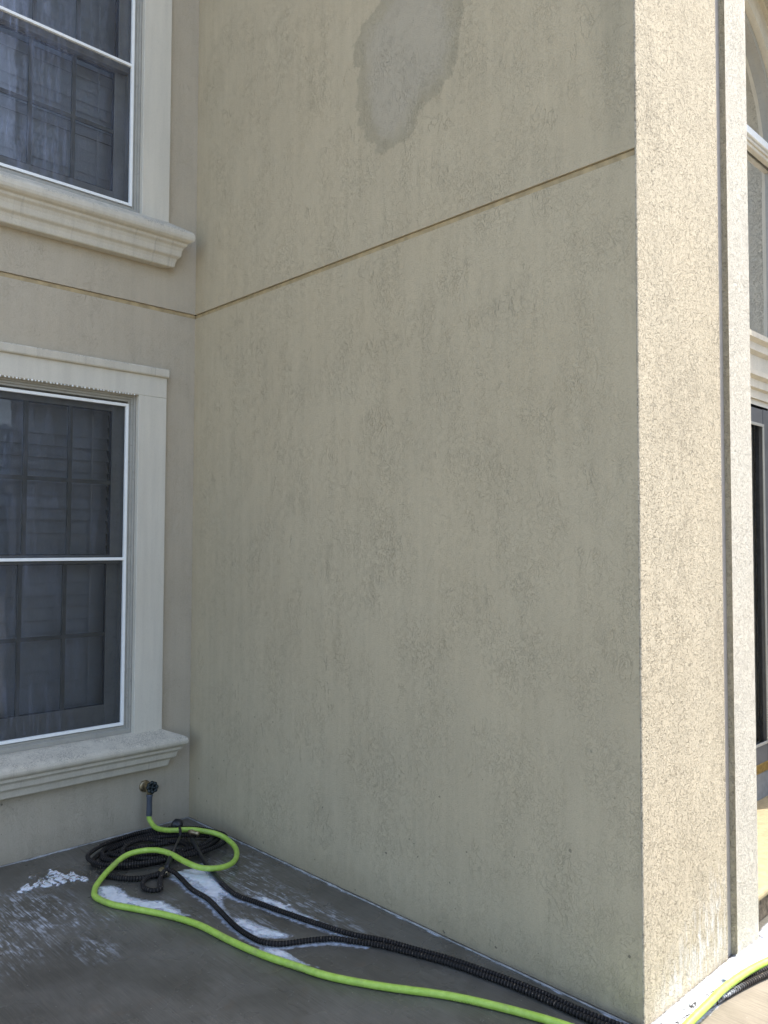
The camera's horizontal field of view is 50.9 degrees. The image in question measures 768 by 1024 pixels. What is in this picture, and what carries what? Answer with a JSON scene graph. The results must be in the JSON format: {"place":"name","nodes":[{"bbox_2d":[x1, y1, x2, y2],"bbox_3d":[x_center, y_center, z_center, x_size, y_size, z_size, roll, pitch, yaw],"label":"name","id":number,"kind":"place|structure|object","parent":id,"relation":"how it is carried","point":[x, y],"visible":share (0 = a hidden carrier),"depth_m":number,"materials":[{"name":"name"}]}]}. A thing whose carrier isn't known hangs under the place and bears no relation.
{"place":"outdoors","nodes":[
{"label":"outdoors","id":0,"kind":"place"},
{"bbox_2d":[0,817,616,1021],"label":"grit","id":1,"kind":"object","parent":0,"point":[345,957],"visible":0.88,"depth_m":2.99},
{"bbox_2d":[0,817,767,1023],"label":"ground","id":2,"kind":"structure","parent":0,"point":[104,971],"depth_m":2.90,"materials":[{"name":"concrete"}]},
{"bbox_2d":[17,869,87,892],"bbox_3d":[-1.469,1.638,3.584,0.340,0.010,0.280,2,-3,-44],"label":"soap foam","id":3,"kind":"object","parent":2,"relation":"on","point":[45,884],"visible":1,"depth_m":3.59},
{"bbox_2d":[98,886,178,913],"bbox_3d":[-1.015,1.633,3.369,0.583,0.007,0.151,-1,-3,30],"label":"soap foam","id":4,"kind":"object","parent":2,"relation":"on","point":[111,893],"visible":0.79,"depth_m":3.38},
{"bbox_2d":[177,869,283,936],"bbox_3d":[-0.655,1.634,3.390,0.180,0.008,0.869,2,-3,-36],"label":"soap foam","id":5,"kind":"object","parent":2,"relation":"on","point":[208,883],"visible":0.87,"depth_m":3.51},
{"bbox_2d":[267,949,296,961],"bbox_3d":[-0.345,1.618,2.929,0.282,0.004,0.072,-1,-3,35],"label":"soap foam","id":6,"kind":"object","parent":2,"relation":"on","point":[280,953],"visible":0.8,"depth_m":2.96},
{"bbox_2d":[262,897,336,933],"bbox_3d":[-0.342,1.632,3.267,0.684,0.004,0.103,-2,-3,40],"label":"soap foam","id":7,"kind":"object","parent":2,"relation":"on","point":[278,904],"visible":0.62,"depth_m":3.37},
{"bbox_2d":[0,0,767,1023],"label":"stucco house","id":8,"kind":"structure","parent":2,"relation":"on","point":[382,452],"depth_m":3.38,"materials":[{"name":"paint"}]},
{"bbox_2d":[0,341,188,799],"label":"window","id":9,"kind":"structure","parent":8,"relation":"in","point":[70,651],"depth_m":4.10,"materials":[{"name":"glass"}]},
{"bbox_2d":[0,0,194,267],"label":"window","id":10,"kind":"structure","parent":8,"relation":"in","point":[56,183],"depth_m":4.27,"materials":[{"name":"glass"}]},
{"bbox_2d":[139,780,158,794],"bbox_3d":[-1.231,1.442,4.232,0.065,0.077,0.106,2,-3,-44],"label":"garden faucet","id":11,"kind":"object","parent":8,"relation":"attached to","point":[149,788],"visible":1,"depth_m":4.21,"materials":[{"name":"gold metal"}]},
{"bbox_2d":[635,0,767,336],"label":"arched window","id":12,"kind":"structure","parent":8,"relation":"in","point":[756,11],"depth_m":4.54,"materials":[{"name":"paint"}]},
{"bbox_2d":[751,407,767,774],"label":"door","id":13,"kind":"structure","parent":8,"relation":"in","point":[759,418],"depth_m":4.39,"materials":[{"name":"glass"}]},
{"bbox_2d":[85,826,767,1023],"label":"woven hose","id":14,"kind":"object","parent":2,"relation":"on","point":[125,841],"visible":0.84,"depth_m":3.70,"materials":[{"name":"black fabric"}]},
{"bbox_2d":[188,829,199,836],"bbox_3d":[-0.933,1.575,3.962,0.059,0.030,0.026,-1,-2,18],"label":"hose fitting","id":15,"kind":"object","parent":14,"relation":"on","point":[193,832],"visible":1,"depth_m":3.96,"materials":[{"name":"silver metal"}]},
{"bbox_2d":[91,794,767,1023],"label":"garden hose","id":16,"kind":"object","parent":2,"relation":"on","point":[708,1003],"visible":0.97,"depth_m":2.84,"materials":[{"name":"rubber"},{"name":"metal"}]},
{"bbox_2d":[99,860,767,1023],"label":"woven hose","id":17,"kind":"object","parent":2,"relation":"on","point":[161,873],"visible":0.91,"depth_m":2.99,"materials":[{"name":"black fabric"}]},
{"bbox_2d":[165,819,182,867],"bbox_3d":[-1.011,1.596,3.903,0.066,0.076,0.510,1,-2,-12],"label":"spray wand","id":18,"kind":"object","parent":17,"relation":"on","point":[177,823],"visible":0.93,"depth_m":3.96,"materials":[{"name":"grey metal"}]},
{"bbox_2d":[653,926,767,1023],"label":"soap foam","id":19,"kind":"object","parent":2,"relation":"on","point":[743,959],"visible":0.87,"depth_m":2.81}
]}

